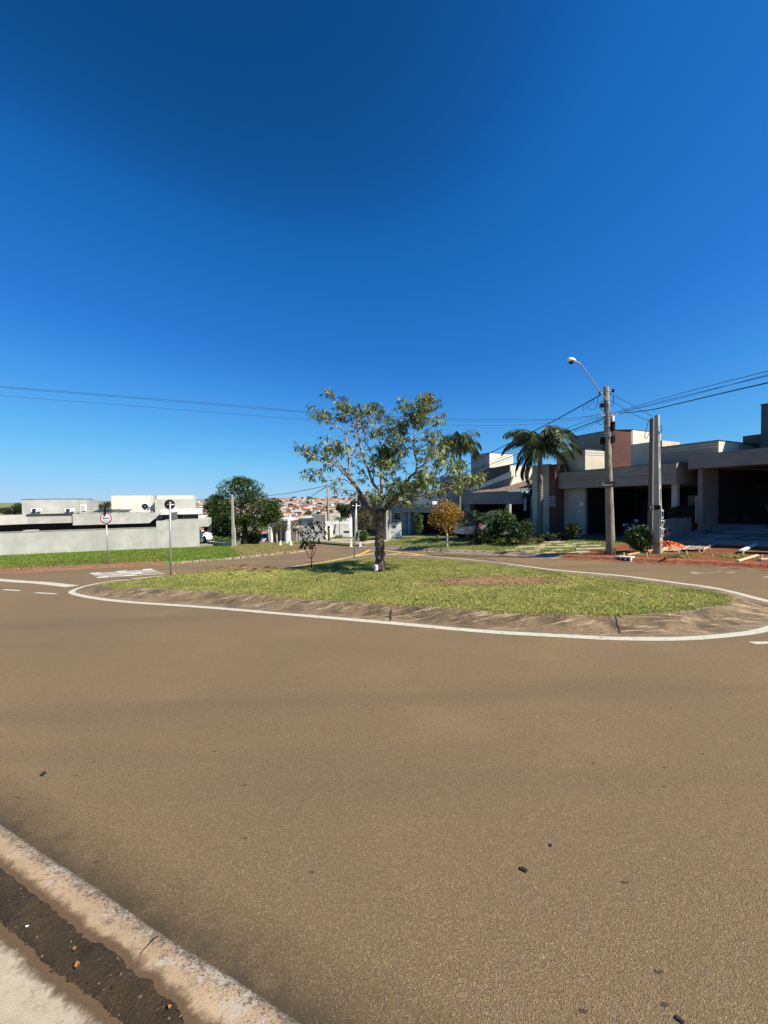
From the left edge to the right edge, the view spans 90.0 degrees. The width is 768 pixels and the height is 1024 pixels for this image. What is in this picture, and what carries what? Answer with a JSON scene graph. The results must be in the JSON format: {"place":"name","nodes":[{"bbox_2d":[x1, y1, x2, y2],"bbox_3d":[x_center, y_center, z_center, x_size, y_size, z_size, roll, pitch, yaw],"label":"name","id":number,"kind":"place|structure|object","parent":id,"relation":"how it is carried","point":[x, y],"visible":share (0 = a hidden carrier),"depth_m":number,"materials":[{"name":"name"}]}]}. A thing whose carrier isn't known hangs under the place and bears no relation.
{"place":"outdoors","nodes":[
{"label":"outdoors","id":0,"kind":"place"},
{"bbox_2d":[0,940,100,1023],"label":"pavement","id":1,"kind":"structure","parent":0,"point":[26,997],"depth_m":1.27,"materials":[{"name":"concrete"}]},
{"bbox_2d":[0,921,122,1023],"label":"soil stain","id":2,"kind":"object","parent":1,"relation":"on","point":[77,996],"visible":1,"depth_m":1.31,"materials":[{"name":"brown soil"}]},
{"bbox_2d":[0,868,183,1023],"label":"soil strip","id":3,"kind":"object","parent":1,"relation":"on","point":[88,955],"visible":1,"depth_m":1.37,"materials":[{"name":"brown soil"}]},
{"bbox_2d":[0,872,184,1023],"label":"soil crumbs","id":4,"kind":"object","parent":3,"relation":"on","point":[91,967],"visible":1,"depth_m":1.34,"materials":[{"name":"brown soil"}]},
{"bbox_2d":[0,545,239,568],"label":"verge","id":5,"kind":"structure","parent":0,"point":[180,560],"depth_m":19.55,"materials":[{"name":"green plant"}]},
{"bbox_2d":[0,556,165,573],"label":"earth strip","id":6,"kind":"object","parent":5,"relation":"on","point":[74,567],"visible":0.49,"depth_m":17.02,"materials":[{"name":"brown soil"}]},
{"bbox_2d":[2,555,169,569],"bbox_3d":[-16.895,2.528,17.231,13.171,0.369,5.783,-2,2,-26],"label":"straw","id":7,"kind":"object","parent":6,"relation":"on","point":[82,563],"visible":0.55,"depth_m":17.46,"materials":[{"name":"brown plant"}]},
{"bbox_2d":[100,507,111,563],"bbox_3d":[-12.859,1.131,17.810,0.538,2.745,0.116,-1,2,0],"label":"road sign","id":8,"kind":"object","parent":6,"relation":"on","point":[105,517],"visible":0.98,"depth_m":17.77,"materials":[{"name":"metal"}]},
{"bbox_2d":[199,529,212,543],"bbox_3d":[-17.409,1.919,33.714,4.280,1.750,2.080,-1,2,-22],"label":"parked car","id":9,"kind":"object","parent":5,"relation":"on","point":[205,537],"visible":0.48,"depth_m":33.52,"materials":[{"name":"white paint"}]},
{"bbox_2d":[207,541,231,545],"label":"wall","id":10,"kind":"structure","parent":5,"relation":"on","point":[219,543],"depth_m":32.53,"materials":[{"name":"paint"}]},
{"bbox_2d":[0,498,511,542],"bbox_3d":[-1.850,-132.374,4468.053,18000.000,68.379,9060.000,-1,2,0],"label":"terrain","id":11,"kind":"structure","parent":0,"point":[2,505],"depth_m":865.08,"materials":[{"name":"green plant"}]},
{"bbox_2d":[6,505,19,514],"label":"dark tree","id":12,"kind":"object","parent":11,"relation":"on","point":[10,509],"visible":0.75,"depth_m":119.09,"materials":[{"name":"green plant"}]},
{"bbox_2d":[0,495,213,554],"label":"house","id":13,"kind":"structure","parent":11,"relation":"on","point":[52,526],"depth_m":31.04,"materials":[{"name":"paint"}]},
{"bbox_2d":[207,475,284,543],"bbox_3d":[-13.609,-0.150,38.138,7.632,7.071,3.378,-1,2,0],"label":"shade tree","id":14,"kind":"object","parent":11,"relation":"on","point":[269,512],"visible":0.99,"depth_m":37.52,"materials":[{"name":"green plant"}]},
{"bbox_2d":[197,498,350,517],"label":"town walls","id":15,"kind":"structure","parent":11,"relation":"on","point":[286,500],"depth_m":623.42,"materials":[{"name":"white paint"}]},
{"bbox_2d":[198,498,349,515],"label":"town walls","id":16,"kind":"structure","parent":11,"relation":"on","point":[313,512],"depth_m":624.73,"materials":[{"name":"beige paint"}]},
{"bbox_2d":[197,497,351,514],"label":"town roofs","id":17,"kind":"structure","parent":16,"relation":"on","point":[293,504],"depth_m":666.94,"materials":[{"name":"tile"}]},
{"bbox_2d":[202,497,353,512],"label":"town roofs","id":18,"kind":"structure","parent":16,"relation":"on","point":[307,505],"depth_m":682.28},
{"bbox_2d":[197,497,350,513],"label":"town walls","id":19,"kind":"structure","parent":11,"relation":"on","point":[334,511],"depth_m":559.09,"materials":[{"name":"beige paint"}]},
{"bbox_2d":[269,517,298,541],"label":"house","id":20,"kind":"structure","parent":11,"relation":"on","point":[291,535],"depth_m":62.24,"materials":[{"name":"white paint"}]},
{"bbox_2d":[292,513,339,540],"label":"house","id":21,"kind":"structure","parent":11,"relation":"on","point":[313,518],"depth_m":63.57,"materials":[{"name":"white paint"}]},
{"bbox_2d":[334,502,345,521],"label":"dark tree","id":22,"kind":"object","parent":11,"relation":"on","point":[339,507],"visible":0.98,"depth_m":168.63,"materials":[{"name":"green plant"}]},
{"bbox_2d":[331,519,351,536],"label":"house","id":23,"kind":"structure","parent":11,"relation":"on","point":[345,527],"depth_m":65.93,"materials":[{"name":"white paint"}]},
{"bbox_2d":[350,495,409,536],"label":"house","id":24,"kind":"structure","parent":11,"relation":"on","point":[361,501],"depth_m":50.84,"materials":[{"name":"grey paint"}]},
{"bbox_2d":[434,452,531,535],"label":"house","id":25,"kind":"structure","parent":11,"relation":"on","point":[500,482],"depth_m":30.46,"materials":[{"name":"white paint"}]},
{"bbox_2d":[231,544,311,555],"bbox_3d":[-8.735,2.657,28.856,4.960,1.027,16.984,-1,2,-24],"label":"verge tip","id":26,"kind":"object","parent":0,"point":[269,551],"visible":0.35,"depth_m":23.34,"materials":[{"name":"plant"}]},
{"bbox_2d":[231,495,235,545],"bbox_3d":[-12.398,0.762,31.596,0.296,4.352,0.225,-1,2,0],"label":"service post","id":27,"kind":"object","parent":26,"relation":"on","point":[233,532],"visible":0.89,"depth_m":31.53,"materials":[{"name":"paint"}]},
{"bbox_2d":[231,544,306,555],"bbox_3d":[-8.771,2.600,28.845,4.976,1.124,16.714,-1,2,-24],"label":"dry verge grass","id":28,"kind":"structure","parent":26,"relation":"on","point":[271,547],"depth_m":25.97,"materials":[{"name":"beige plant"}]},
{"bbox_2d":[276,540,358,545],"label":"lawn","id":29,"kind":"structure","parent":0,"point":[284,542],"depth_m":36.25,"materials":[{"name":"green plant"}]},
{"bbox_2d":[274,521,289,540],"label":"street tree","id":30,"kind":"object","parent":29,"relation":"on","point":[281,523],"visible":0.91,"depth_m":58.03,"materials":[{"name":"green plant"}]},
{"bbox_2d":[289,520,303,540],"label":"street tree","id":31,"kind":"object","parent":29,"relation":"on","point":[296,524],"visible":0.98,"depth_m":58.06,"materials":[{"name":"green plant"}]},
{"bbox_2d":[326,484,330,540],"bbox_3d":[-5.290,0.240,36.184,0.563,5.832,0.393,-1,2,0],"label":"utility pole","id":32,"kind":"object","parent":29,"relation":"on","point":[328,522],"visible":0.82,"depth_m":36.13,"materials":[{"name":"concrete"}]},
{"bbox_2d":[0,542,767,1023],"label":"road","id":33,"kind":"structure","parent":0,"point":[322,820],"depth_m":2.31,"materials":[{"name":"asphalt"}]},
{"bbox_2d":[0,579,78,586],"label":"stop line","id":34,"kind":"object","parent":33,"relation":"on","point":[44,583],"visible":1,"depth_m":12.71,"materials":[{"name":"white paint"}]},
{"bbox_2d":[90,569,163,577],"bbox_3d":[-9.885,2.361,14.710,2.038,0.139,3.050,-2,2,-41],"label":"road word","id":35,"kind":"object","parent":33,"relation":"on","point":[145,570],"visible":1,"depth_m":14.66,"materials":[{"name":"paint"}]},
{"bbox_2d":[0,824,300,1023],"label":"kerb","id":36,"kind":"structure","parent":33,"relation":"on","point":[211,993],"depth_m":1.43,"materials":[{"name":"concrete"}]},
{"bbox_2d":[0,859,220,1023],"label":"soil stain","id":37,"kind":"object","parent":36,"relation":"on","point":[181,1002],"visible":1,"depth_m":1.42,"materials":[{"name":"brown soil"}]},
{"bbox_2d":[0,821,321,1023],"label":"kerb dirt","id":38,"kind":"structure","parent":33,"relation":"on","point":[158,925],"depth_m":1.60,"materials":[{"name":"brown soil"}]},
{"bbox_2d":[203,494,219,523],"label":"dark tree","id":39,"kind":"object","parent":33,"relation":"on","point":[208,501],"visible":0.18,"depth_m":45.63,"materials":[{"name":"green plant"}]},
{"bbox_2d":[212,523,229,537],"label":"bush","id":40,"kind":"object","parent":33,"relation":"on","point":[214,532],"visible":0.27,"depth_m":39.14,"materials":[{"name":"green plant"}]},
{"bbox_2d":[207,536,240,542],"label":"bush","id":41,"kind":"object","parent":33,"relation":"on","point":[225,539],"visible":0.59,"depth_m":36.07,"materials":[{"name":"green plant"}]},
{"bbox_2d":[214,529,241,542],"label":"bush","id":42,"kind":"object","parent":33,"relation":"on","point":[238,536],"visible":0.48,"depth_m":38.93,"materials":[{"name":"green plant"}]},
{"bbox_2d":[172,549,309,564],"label":"verge kerb","id":43,"kind":"structure","parent":33,"relation":"on","point":[194,561],"depth_m":19.87,"materials":[{"name":"grey concrete"}]},
{"bbox_2d":[248,530,262,543],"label":"bush","id":44,"kind":"object","parent":33,"relation":"on","point":[252,538],"visible":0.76,"depth_m":39.30,"materials":[{"name":"green plant"}]},
{"bbox_2d":[68,554,767,640],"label":"edge line","id":45,"kind":"object","parent":33,"relation":"on","point":[714,636],"visible":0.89,"depth_m":6.09,"materials":[{"name":"white paint"}]},
{"bbox_2d":[75,554,767,636],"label":"island kerb","id":46,"kind":"structure","parent":33,"relation":"on","point":[742,613],"depth_m":6.22,"materials":[{"name":"grey concrete"}]},
{"bbox_2d":[352,501,360,558],"bbox_3d":[-1.128,0.794,15.891,0.369,2.521,0.093,-1,2,0],"label":"road sign","id":47,"kind":"object","parent":46,"relation":"on","point":[356,505],"visible":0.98,"depth_m":15.86,"materials":[{"name":"metal"}]},
{"bbox_2d":[100,557,737,617],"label":"island turf","id":48,"kind":"structure","parent":46,"relation":"on","point":[411,587],"depth_m":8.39,"materials":[{"name":"green plant"}]},
{"bbox_2d":[164,499,174,575],"bbox_3d":[-6.538,0.838,11.758,0.308,2.450,0.092,-1,2,-9],"label":"road sign","id":49,"kind":"object","parent":48,"relation":"on","point":[169,504],"visible":0.96,"depth_m":11.73,"materials":[{"name":"metal"}]},
{"bbox_2d":[214,565,274,570],"bbox_3d":[-4.269,1.791,11.643,3.750,0.344,1.500,-1,2,0],"label":"dry patch","id":50,"kind":"object","parent":48,"relation":"on","point":[243,567],"visible":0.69,"depth_m":11.42,"materials":[{"name":"brown soil"}]},
{"bbox_2d":[298,519,329,566],"bbox_3d":[-2.314,1.073,12.575,1.135,1.673,0.830,-1,2,0],"label":"sapling","id":51,"kind":"object","parent":48,"relation":"on","point":[309,537],"visible":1,"depth_m":12.57,"materials":[{"name":"green plant"}]},
{"bbox_2d":[182,564,595,589],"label":"dry island grass","id":52,"kind":"structure","parent":48,"relation":"on","point":[453,579],"depth_m":9.09,"materials":[{"name":"beige plant"}]},
{"bbox_2d":[292,386,488,571],"bbox_3d":[0.247,-0.998,11.364,5.683,5.641,3.800,-1,2,0],"label":"silk floss tree","id":53,"kind":"object","parent":48,"relation":"on","point":[382,454],"visible":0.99,"depth_m":10.90,"materials":[{"name":"green plant"}]},
{"bbox_2d":[110,557,728,610],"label":"fallen leaves","id":54,"kind":"object","parent":48,"relation":"on","point":[454,589],"visible":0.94,"depth_m":9.19,"materials":[{"name":"brown plant"}]},
{"bbox_2d":[429,576,563,586],"bbox_3d":[2.641,1.639,9.056,5.000,0.217,2.500,-1,2,0],"label":"dry patch","id":55,"kind":"object","parent":48,"relation":"on","point":[494,581],"visible":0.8,"depth_m":8.87,"materials":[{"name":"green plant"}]},
{"bbox_2d":[321,542,761,569],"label":"street kerb","id":56,"kind":"structure","parent":33,"relation":"on","point":[538,555],"depth_m":18.39,"materials":[{"name":"grey concrete"}]},
{"bbox_2d":[562,554,767,569],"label":"spilled earth","id":57,"kind":"structure","parent":33,"relation":"on","point":[733,564],"depth_m":12.60,"materials":[{"name":"red soil"}]},
{"bbox_2d":[0,0,767,502],"label":"sky","id":58,"kind":"structure","parent":0,"point":[274,204],"materials":[{"name":"blue"}]},
{"bbox_2d":[314,534,627,553],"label":"garden lawn","id":59,"kind":"structure","parent":0,"point":[494,543],"depth_m":21.15,"materials":[{"name":"green plant"}]},
{"bbox_2d":[358,529,368,541],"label":"shrub","id":60,"kind":"object","parent":59,"relation":"on","point":[363,534],"visible":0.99,"depth_m":30.50,"materials":[{"name":"green plant"}]},
{"bbox_2d":[350,505,390,535],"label":"olive tree","id":61,"kind":"object","parent":59,"relation":"on","point":[364,515],"visible":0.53,"depth_m":43.69,"materials":[{"name":"green plant"}]},
{"bbox_2d":[384,494,388,538],"bbox_3d":[0.199,0.501,30.585,0.272,3.802,0.340,-2,2,-27],"label":"service post","id":62,"kind":"object","parent":59,"relation":"on","point":[386,532],"visible":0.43,"depth_m":30.49,"materials":[{"name":"paint"}]},
{"bbox_2d":[389,522,401,538],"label":"meter wall","id":63,"kind":"structure","parent":59,"relation":"on","point":[394,530],"depth_m":30.56,"materials":[{"name":"white paint"}]},
{"bbox_2d":[413,512,423,535],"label":"shrub","id":64,"kind":"object","parent":59,"relation":"on","point":[418,526],"visible":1,"depth_m":29.50,"materials":[{"name":"green plant"}]},
{"bbox_2d":[426,498,467,546],"bbox_3d":[3.560,0.612,21.700,2.364,2.836,2.443,-1,2,0],"label":"golden tree","id":65,"kind":"object","parent":59,"relation":"on","point":[447,517],"visible":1,"depth_m":21.41,"materials":[{"name":"orange plant"}]},
{"bbox_2d":[388,475,511,534],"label":"house","id":66,"kind":"structure","parent":59,"relation":"on","point":[405,516],"depth_m":40.17,"materials":[{"name":"grey paint"}]},
{"bbox_2d":[394,512,401,529],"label":"window frame","id":67,"kind":"structure","parent":66,"relation":"in","point":[397,515],"depth_m":41.94,"materials":[{"name":"metal"}]},
{"bbox_2d":[438,430,481,536],"bbox_3d":[5.794,-2.076,29.215,3.292,8.110,3.513,-1,2,0],"label":"palm tree","id":68,"kind":"object","parent":59,"relation":"on","point":[464,443],"visible":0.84,"depth_m":28.39,"materials":[{"name":"green plant"}]},
{"bbox_2d":[316,535,604,553],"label":"stepping path","id":69,"kind":"structure","parent":59,"relation":"on","point":[343,540],"depth_m":18.74,"materials":[{"name":"beige concrete"}]},
{"bbox_2d":[450,509,499,543],"bbox_3d":[5.191,0.873,21.697,2.656,2.107,2.860,-1,2,0],"label":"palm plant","id":70,"kind":"object","parent":59,"relation":"on","point":[477,519],"visible":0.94,"depth_m":21.46,"materials":[{"name":"green plant"}]},
{"bbox_2d":[453,513,507,537],"bbox_3d":[6.662,0.904,25.777,4.080,1.710,1.980,-2,2,-32],"label":"parked car","id":71,"kind":"object","parent":59,"relation":"on","point":[460,533],"visible":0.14,"depth_m":25.00,"materials":[{"name":"silver metal"}]},
{"bbox_2d":[471,526,493,544],"bbox_3d":[5.489,1.353,21.552,1.288,1.172,1.328,-2,2,-34],"label":"shrub","id":72,"kind":"object","parent":59,"relation":"on","point":[481,537],"visible":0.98,"depth_m":21.37,"materials":[{"name":"green plant"}]},
{"bbox_2d":[464,514,518,538],"bbox_3d":[7.136,0.899,24.250,4.080,1.590,1.980,-1,2,-24],"label":"parked car","id":73,"kind":"object","parent":59,"relation":"on","point":[468,529],"visible":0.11,"depth_m":23.52,"materials":[{"name":"grey paint"}]},
{"bbox_2d":[484,514,507,541],"bbox_3d":[6.334,1.030,21.788,1.446,1.830,1.582,-1,2,0],"label":"hedge bush","id":74,"kind":"object","parent":59,"relation":"on","point":[491,528],"visible":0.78,"depth_m":21.52,"materials":[{"name":"green plant"}]},
{"bbox_2d":[494,509,516,532],"bbox_3d":[6.750,0.514,21.489,1.258,1.416,1.286,-1,2,0],"label":"hedge bush","id":75,"kind":"object","parent":59,"relation":"on","point":[504,518],"visible":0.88,"depth_m":21.25,"materials":[{"name":"green plant"}]},
{"bbox_2d":[503,518,531,532],"bbox_3d":[7.201,1.058,20.692,1.517,1.416,1.615,0,2,18],"label":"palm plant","id":76,"kind":"object","parent":59,"relation":"on","point":[523,521],"visible":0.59,"depth_m":20.56,"materials":[{"name":"green plant"}]},
{"bbox_2d":[502,522,535,544],"bbox_3d":[7.122,1.107,20.110,1.635,1.337,1.852,1,2,42],"label":"shrub","id":77,"kind":"object","parent":59,"relation":"on","point":[520,535],"visible":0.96,"depth_m":19.94,"materials":[{"name":"green plant"}]},
{"bbox_2d":[501,425,581,537],"bbox_3d":[9.335,-1.705,23.060,4.740,6.748,3.850,-1,2,0],"label":"palm tree","id":78,"kind":"object","parent":59,"relation":"on","point":[529,457],"visible":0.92,"depth_m":22.75,"materials":[{"name":"green plant"}]},
{"bbox_2d":[534,532,571,540],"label":"shrub","id":79,"kind":"object","parent":59,"relation":"on","point":[553,537],"visible":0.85,"depth_m":20.13,"materials":[{"name":"green plant"}]},
{"bbox_2d":[563,522,582,539],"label":"shrub","id":80,"kind":"object","parent":59,"relation":"on","point":[572,529],"visible":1,"depth_m":19.73,"materials":[{"name":"green plant"}]},
{"bbox_2d":[531,429,767,537],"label":"house","id":81,"kind":"structure","parent":59,"relation":"on","point":[576,493],"depth_m":22.54,"materials":[{"name":"beige paint"}]},
{"bbox_2d":[688,495,697,529],"bbox_3d":[17.490,0.157,21.228,0.130,2.150,1.200,-2,2,-27],"label":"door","id":82,"kind":"structure","parent":81,"relation":"in","point":[691,499],"depth_m":21.50,"materials":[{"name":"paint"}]},
{"bbox_2d":[695,496,697,528],"bbox_3d":[15.464,0.188,18.358,0.060,1.900,0.980,-2,2,-27],"label":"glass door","id":83,"kind":"structure","parent":81,"relation":"in","point":[696,497],"depth_m":18.73,"materials":[{"name":"glass"}]},
{"bbox_2d":[622,505,694,533],"bbox_3d":[14.899,0.490,20.802,4.201,1.690,2.000,-2,2,-27],"label":"parked car","id":84,"kind":"object","parent":59,"relation":"on","point":[639,516],"visible":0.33,"depth_m":20.49,"materials":[{"name":"black paint"}]},
{"bbox_2d":[603,551,663,555],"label":"weed grass","id":85,"kind":"structure","parent":0,"point":[642,553],"depth_m":14.35,"materials":[{"name":"green plant"}]},
{"bbox_2d":[581,543,767,562],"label":"bare earth","id":86,"kind":"structure","parent":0,"point":[726,549],"depth_m":13.81,"materials":[{"name":"brown soil"}]},
{"bbox_2d":[567,357,618,554],"bbox_3d":[7.766,-1.841,14.440,2.617,7.446,0.493,-1,2,-23],"label":"utility pole","id":87,"kind":"object","parent":86,"relation":"on","point":[608,484],"visible":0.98,"depth_m":14.75,"materials":[{"name":"concrete"}]},
{"bbox_2d":[0,387,590,421],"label":"overhead cable","id":88,"kind":"object","parent":87,"relation":"attached to","point":[267,409],"visible":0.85,"depth_m":15.32,"materials":[{"name":"black rubber"}]},
{"bbox_2d":[0,386,593,419],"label":"overhead cable","id":89,"kind":"object","parent":87,"relation":"attached to","point":[319,412],"visible":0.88,"depth_m":15.42,"materials":[{"name":"black rubber"}]},
{"bbox_2d":[0,395,599,425],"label":"overhead cable","id":90,"kind":"object","parent":87,"relation":"attached to","point":[309,419],"visible":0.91,"depth_m":15.43,"materials":[{"name":"black rubber"}]},
{"bbox_2d":[389,395,599,494],"bbox_3d":[4.921,-3.115,27.089,1.393,3.373,25.444,-1,2,-19],"label":"overhead cable","id":91,"kind":"object","parent":87,"relation":"attached to","point":[531,432],"visible":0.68,"depth_m":20.16,"materials":[{"name":"black rubber"}]},
{"bbox_2d":[440,418,603,481],"bbox_3d":[4.916,-2.603,27.071,1.163,2.671,25.507,-1,2,-19],"label":"overhead cable","id":92,"kind":"object","parent":87,"relation":"attached to","point":[537,444],"visible":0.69,"depth_m":19.00,"materials":[{"name":"black rubber"}]},
{"bbox_2d":[610,376,766,414],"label":"overhead cable","id":93,"kind":"object","parent":87,"relation":"attached to","point":[693,393],"visible":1,"depth_m":11.30,"materials":[{"name":"black rubber"}]},
{"bbox_2d":[611,371,767,413],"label":"overhead cable","id":94,"kind":"object","parent":87,"relation":"attached to","point":[699,388],"visible":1,"depth_m":10.58,"materials":[{"name":"black rubber"}]},
{"bbox_2d":[614,382,767,414],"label":"overhead cable","id":95,"kind":"object","parent":87,"relation":"attached to","point":[700,398],"visible":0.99,"depth_m":10.66,"materials":[{"name":"black rubber"}]},
{"bbox_2d":[624,374,767,411],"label":"overhead cable","id":96,"kind":"object","parent":87,"relation":"attached to","point":[702,392],"visible":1,"depth_m":10.47,"materials":[{"name":"black rubber"}]},
{"bbox_2d":[622,524,654,551],"bbox_3d":[9.885,1.020,14.845,1.298,1.130,1.251,-1,2,0],"label":"shrub","id":97,"kind":"object","parent":86,"relation":"on","point":[639,538],"visible":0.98,"depth_m":14.62,"materials":[{"name":"green plant"}]},
{"bbox_2d":[647,418,653,549],"bbox_3d":[10.470,-0.971,15.074,0.165,5.372,0.200,-2,2,-27],"label":"service post","id":98,"kind":"object","parent":86,"relation":"on","point":[651,480],"visible":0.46,"depth_m":15.01,"materials":[{"name":"paint"}]},
{"bbox_2d":[644,415,663,553],"bbox_3d":[9.965,-0.909,14.242,0.733,5.332,0.385,-1,2,0],"label":"service post","id":99,"kind":"object","parent":86,"relation":"on","point":[658,513],"visible":0.96,"depth_m":14.19,"materials":[{"name":"paint"}]},
{"bbox_2d":[652,540,686,553],"bbox_3d":[10.868,1.256,15.188,2.390,0.499,1.274,-2,2,-29],"label":"safety net","id":100,"kind":"object","parent":86,"relation":"on","point":[670,544],"visible":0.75,"depth_m":15.17,"materials":[{"name":"orange plastic"}]},
{"bbox_2d":[662,517,690,541],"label":"boundary wall","id":101,"kind":"structure","parent":86,"relation":"on","point":[675,529],"depth_m":16.81,"materials":[{"name":"paint"}]},
{"bbox_2d":[664,505,694,517],"bbox_3d":[13.565,0.018,17.689,1.228,0.723,1.132,1,2,43],"label":"shrub","id":102,"kind":"object","parent":101,"relation":"on","point":[679,511],"visible":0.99,"depth_m":17.44,"materials":[{"name":"green plant"}]},
{"bbox_2d":[664,543,692,550],"bbox_3d":[11.541,1.390,15.261,2.472,0.158,0.804,-2,2,-39],"label":"rubble","id":103,"kind":"object","parent":86,"relation":"on","point":[676,549],"visible":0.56,"depth_m":14.80,"materials":[{"name":"beige concrete"}]},
{"bbox_2d":[686,543,713,548],"bbox_3d":[12.221,1.331,14.881,2.262,0.148,0.595,-2,2,-38],"label":"rubble","id":104,"kind":"object","parent":86,"relation":"on","point":[699,545],"visible":0.87,"depth_m":14.89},
{"bbox_2d":[673,403,767,546],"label":"house","id":105,"kind":"structure","parent":86,"relation":"on","point":[728,481],"depth_m":17.08,"materials":[{"name":"paint"}]},
{"bbox_2d":[738,543,757,551],"bbox_3d":[13.355,1.235,13.939,3.053,0.156,0.108,-2,2,-36],"label":"board","id":106,"kind":"object","parent":86,"relation":"on","point":[748,547],"visible":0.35,"depth_m":13.53,"materials":[{"name":"wood"}]},
{"bbox_2d":[657,552,709,558],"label":"weed grass","id":107,"kind":"structure","parent":0,"point":[682,555],"depth_m":13.35,"materials":[{"name":"green plant"}]},
{"bbox_2d":[699,552,766,559],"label":"weed grass","id":108,"kind":"structure","parent":0,"point":[730,555],"depth_m":12.66,"materials":[{"name":"green plant"}]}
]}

